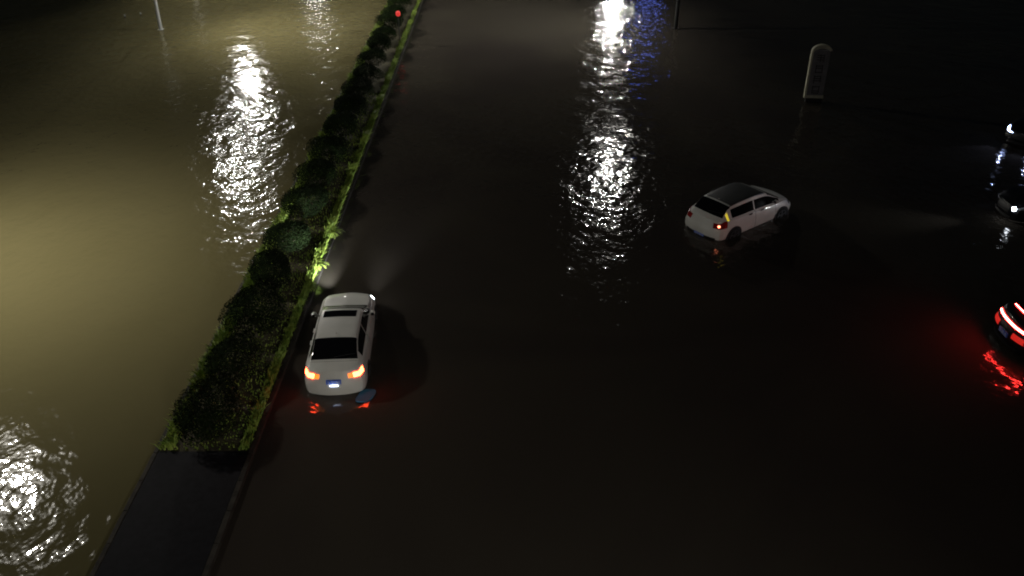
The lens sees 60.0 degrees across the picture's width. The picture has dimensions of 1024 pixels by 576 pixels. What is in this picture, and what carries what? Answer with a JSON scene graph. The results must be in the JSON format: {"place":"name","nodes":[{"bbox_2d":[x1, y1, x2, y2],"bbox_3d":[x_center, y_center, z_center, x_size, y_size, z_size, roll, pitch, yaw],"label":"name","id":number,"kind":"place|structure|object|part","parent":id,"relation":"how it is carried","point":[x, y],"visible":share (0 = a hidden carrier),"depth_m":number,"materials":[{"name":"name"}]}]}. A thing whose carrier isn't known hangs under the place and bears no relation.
{"place":"outdoors","nodes":[
{"label":"outdoors","id":0,"kind":"place"},
{"bbox_2d":[95,451,248,575],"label":"median paving","id":1,"kind":"structure","parent":0,"point":[172,521],"depth_m":20.35,"materials":[{"name":"grey concrete"}]},
{"bbox_2d":[0,0,386,575],"bbox_3d":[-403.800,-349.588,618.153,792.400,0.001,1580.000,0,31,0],"label":"water","id":2,"kind":"structure","parent":0,"point":[147,168],"depth_m":34.84,"materials":[{"name":"brown liquid"}]},
{"bbox_2d":[150,0,420,450],"bbox_3d":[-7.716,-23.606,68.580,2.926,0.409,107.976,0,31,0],"label":"median grass","id":3,"kind":"structure","parent":0,"point":[259,407],"depth_m":29.28,"materials":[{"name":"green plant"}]},
{"bbox_2d":[169,374,242,445],"bbox_3d":[-7.842,3.127,22.872,1.885,1.160,2.561,-1,31,-2],"label":"shrub","id":4,"kind":"object","parent":3,"relation":"on","point":[210,418],"visible":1,"depth_m":22.48,"materials":[{"name":"green plant"}]},
{"bbox_2d":[201,329,269,386],"bbox_3d":[-7.715,1.996,24.860,1.819,1.075,2.486,0,31,1],"label":"shrub","id":5,"kind":"object","parent":3,"relation":"on","point":[223,348],"visible":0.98,"depth_m":24.44,"materials":[{"name":"green plant"}]},
{"bbox_2d":[218,282,287,336],"bbox_3d":[-7.864,0.658,26.977,2.131,1.231,2.708,-6,31,-10],"label":"shrub","id":6,"kind":"object","parent":3,"relation":"on","point":[245,299],"visible":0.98,"depth_m":26.44,"materials":[{"name":"green plant"}]},
{"bbox_2d":[247,247,293,290],"bbox_3d":[-7.920,-0.580,29.033,1.497,1.259,2.274,-6,31,-11],"label":"shrub","id":7,"kind":"object","parent":3,"relation":"on","point":[276,258],"visible":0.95,"depth_m":28.51,"materials":[{"name":"green plant"}]},
{"bbox_2d":[260,219,310,253],"bbox_3d":[-7.948,-1.811,31.286,1.878,1.060,2.278,-12,33,-20],"label":"shrub","id":8,"kind":"object","parent":3,"relation":"on","point":[282,227],"visible":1,"depth_m":30.82,"materials":[{"name":"green plant"}]},
{"bbox_2d":[278,183,331,219],"bbox_3d":[-7.841,-3.279,33.575,2.025,1.254,2.750,3,31,5],"label":"shrub","id":9,"kind":"object","parent":3,"relation":"on","point":[316,189],"visible":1,"depth_m":33.08,"materials":[{"name":"green plant"}]},
{"bbox_2d":[303,282,318,290],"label":"grass tuft","id":10,"kind":"object","parent":3,"relation":"on","point":[312,286],"visible":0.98,"depth_m":29.00,"materials":[{"name":"green plant"}]},
{"bbox_2d":[289,157,339,187],"bbox_3d":[-7.976,-4.553,35.813,1.922,1.159,2.628,-1,31,-2],"label":"shrub","id":11,"kind":"object","parent":3,"relation":"on","point":[318,165],"visible":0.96,"depth_m":35.45,"materials":[{"name":"green plant"}]},
{"bbox_2d":[311,258,329,270],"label":"grass tuft","id":12,"kind":"object","parent":3,"relation":"on","point":[319,262],"visible":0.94,"depth_m":30.32,"materials":[{"name":"green plant"}]},
{"bbox_2d":[305,134,353,163],"bbox_3d":[-7.801,-5.847,37.928,2.060,1.237,2.618,-6,31,-11],"label":"shrub","id":13,"kind":"object","parent":3,"relation":"on","point":[334,144],"visible":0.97,"depth_m":37.55,"materials":[{"name":"green plant"}]},
{"bbox_2d":[324,225,344,239],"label":"grass tuft","id":14,"kind":"object","parent":3,"relation":"on","point":[334,231],"visible":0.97,"depth_m":32.34,"materials":[{"name":"green plant"}]},
{"bbox_2d":[321,109,357,138],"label":"shrub","id":15,"kind":"object","parent":3,"relation":"on","point":[345,118],"visible":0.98,"depth_m":39.86,"materials":[{"name":"green plant"}]},
{"bbox_2d":[332,92,369,117],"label":"shrub","id":16,"kind":"object","parent":3,"relation":"on","point":[342,102],"visible":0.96,"depth_m":42.30,"materials":[{"name":"green plant"}]},
{"bbox_2d":[339,76,375,99],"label":"shrub","id":17,"kind":"object","parent":3,"relation":"on","point":[347,87],"visible":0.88,"depth_m":44.69,"materials":[{"name":"green plant"}]},
{"bbox_2d":[352,62,384,82],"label":"shrub","id":18,"kind":"object","parent":3,"relation":"on","point":[365,67],"visible":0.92,"depth_m":47.04,"materials":[{"name":"green plant"}]},
{"bbox_2d":[355,48,386,65],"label":"shrub","id":19,"kind":"object","parent":3,"relation":"on","point":[378,53],"visible":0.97,"depth_m":49.25,"materials":[{"name":"green plant"}]},
{"bbox_2d":[367,34,391,50],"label":"shrub","id":20,"kind":"object","parent":3,"relation":"on","point":[384,40],"visible":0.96,"depth_m":51.75,"materials":[{"name":"green plant"}]},
{"bbox_2d":[371,26,396,39],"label":"shrub","id":21,"kind":"object","parent":3,"relation":"on","point":[385,30],"visible":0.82,"depth_m":54.06,"materials":[{"name":"green plant"}]},
{"bbox_2d":[374,11,405,28],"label":"shrub","id":22,"kind":"object","parent":3,"relation":"on","point":[382,18],"visible":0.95,"depth_m":56.15,"materials":[{"name":"green plant"}]},
{"bbox_2d":[380,4,406,16],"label":"shrub","id":23,"kind":"object","parent":3,"relation":"on","point":[393,7],"visible":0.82,"depth_m":58.86,"materials":[{"name":"green plant"}]},
{"bbox_2d":[396,11,399,41],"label":"warning lamp","id":24,"kind":"object","parent":3,"relation":"on","point":[398,13],"visible":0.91,"depth_m":54.15,"materials":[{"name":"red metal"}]},
{"bbox_2d":[386,0,412,8],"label":"shrub","id":25,"kind":"object","parent":3,"relation":"on","point":[407,2],"visible":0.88,"depth_m":60.87,"materials":[{"name":"green plant"}]},
{"bbox_2d":[355,389,375,402],"bbox_3d":[-4.011,2.965,24.323,0.439,0.055,0.627,6,31,10],"label":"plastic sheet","id":26,"kind":"object","parent":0,"point":[365,395],"visible":1,"depth_m":24.32,"materials":[{"name":"blue plastic"}]},
{"bbox_2d":[210,0,1023,575],"bbox_3d":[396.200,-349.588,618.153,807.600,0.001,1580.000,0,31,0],"label":"water","id":27,"kind":"structure","parent":0,"point":[592,354],"depth_m":28.18,"materials":[{"name":"brown liquid"}]},
{"bbox_2d":[305,293,376,394],"bbox_3d":[-5.020,1.342,26.289,1.894,1.589,4.953,-2,31,-3],"label":"saloon car","id":28,"kind":"object","parent":27,"relation":"in","point":[338,357],"visible":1,"depth_m":24.79,"materials":[{"name":"white paint"}]},
{"bbox_3d":[-5.630,1.525,25.095,0.138,0.331,1.135,-2,31,-3],"label":"side window","id":29,"kind":"part","parent":28,"relation":"part of","materials":[{"name":"black glass"}]},
{"bbox_3d":[-4.923,1.681,24.651,1.296,0.318,0.648,-2,31,-3],"label":"rear window","id":30,"kind":"part","parent":28,"relation":"part of","materials":[{"name":"black glass"}]},
{"bbox_3d":[-4.278,1.483,25.166,0.138,0.331,1.135,-2,31,-3],"label":"side window","id":31,"kind":"part","parent":28,"relation":"part of","materials":[{"name":"black glass"}]},
{"bbox_3d":[-4.354,0.849,26.302,0.127,0.395,1.345,-2,31,-3],"label":"side window","id":32,"kind":"part","parent":28,"relation":"part of","materials":[{"name":"black glass"}]},
{"bbox_2d":[685,182,789,240],"bbox_3d":[8.683,-3.096,33.694,4.566,1.510,2.097,-22,37,-32],"label":"hatchback car","id":33,"kind":"object","parent":27,"relation":"on","point":[731,210],"visible":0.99,"depth_m":32.74,"materials":[{"name":"white paint"}]},
{"bbox_3d":[7.328,-2.984,32.529,0.484,0.347,1.350,-22,37,-32],"label":"rear window","id":34,"kind":"part","parent":33,"relation":"part of","materials":[{"name":"black glass"}]},
{"bbox_3d":[8.447,-2.887,32.504,1.214,0.348,0.162,-22,37,-32],"label":"side window","id":35,"kind":"part","parent":33,"relation":"part of","materials":[{"name":"black glass"}]},
{"bbox_3d":[9.547,-3.291,33.243,1.427,0.402,0.136,-22,37,-32],"label":"side window","id":36,"kind":"part","parent":33,"relation":"part of","materials":[{"name":"black glass"}]},
{"bbox_2d":[803,44,832,101],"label":"totem sign","id":37,"kind":"object","parent":27,"relation":"in","point":[816,74],"visible":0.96,"depth_m":44.67,"materials":[{"name":"black metal"}]},
{"bbox_2d":[994,299,1023,355],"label":"dark car","id":38,"kind":"object","parent":27,"relation":"on","point":[1009,324],"visible":1,"depth_m":26.17,"materials":[{"name":"black paint"}]},
{"bbox_3d":[15.442,0.637,25.961,0.618,0.318,1.393,-1,31,-2],"label":"rear window","id":39,"kind":"part","parent":38,"relation":"part of","materials":[{"name":"black glass"}]},
{"bbox_2d":[994,185,1023,221],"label":"dark car","id":40,"kind":"object","parent":27,"relation":"on","point":[1009,203],"visible":1,"depth_m":33.77,"materials":[{"name":"black paint"}]},
{"bbox_2d":[1005,111,1023,146],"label":"dark car","id":41,"kind":"object","parent":27,"relation":"on","point":[1014,133],"visible":1,"depth_m":40.28,"materials":[{"name":"black paint"}]},
{"bbox_3d":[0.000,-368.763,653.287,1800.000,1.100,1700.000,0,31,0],"label":"ground","id":42,"kind":"structure","parent":0,"visible":0},
{"bbox_2d":[153,0,163,29],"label":"street lamp","id":43,"kind":"object","parent":42,"relation":"on","point":[160,27],"visible":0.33,"depth_m":57.26,"materials":[{"name":"metal"}]},
{"bbox_2d":[89,0,422,575],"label":"kerb","id":44,"kind":"structure","parent":42,"relation":"on","point":[210,562],"depth_m":23.58,"materials":[{"name":"concrete"}]},
{"bbox_2d":[673,0,679,28],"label":"street lamp","id":45,"kind":"object","parent":42,"relation":"on","point":[676,15],"visible":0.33,"depth_m":57.42,"materials":[{"name":"black metal"}]}
]}

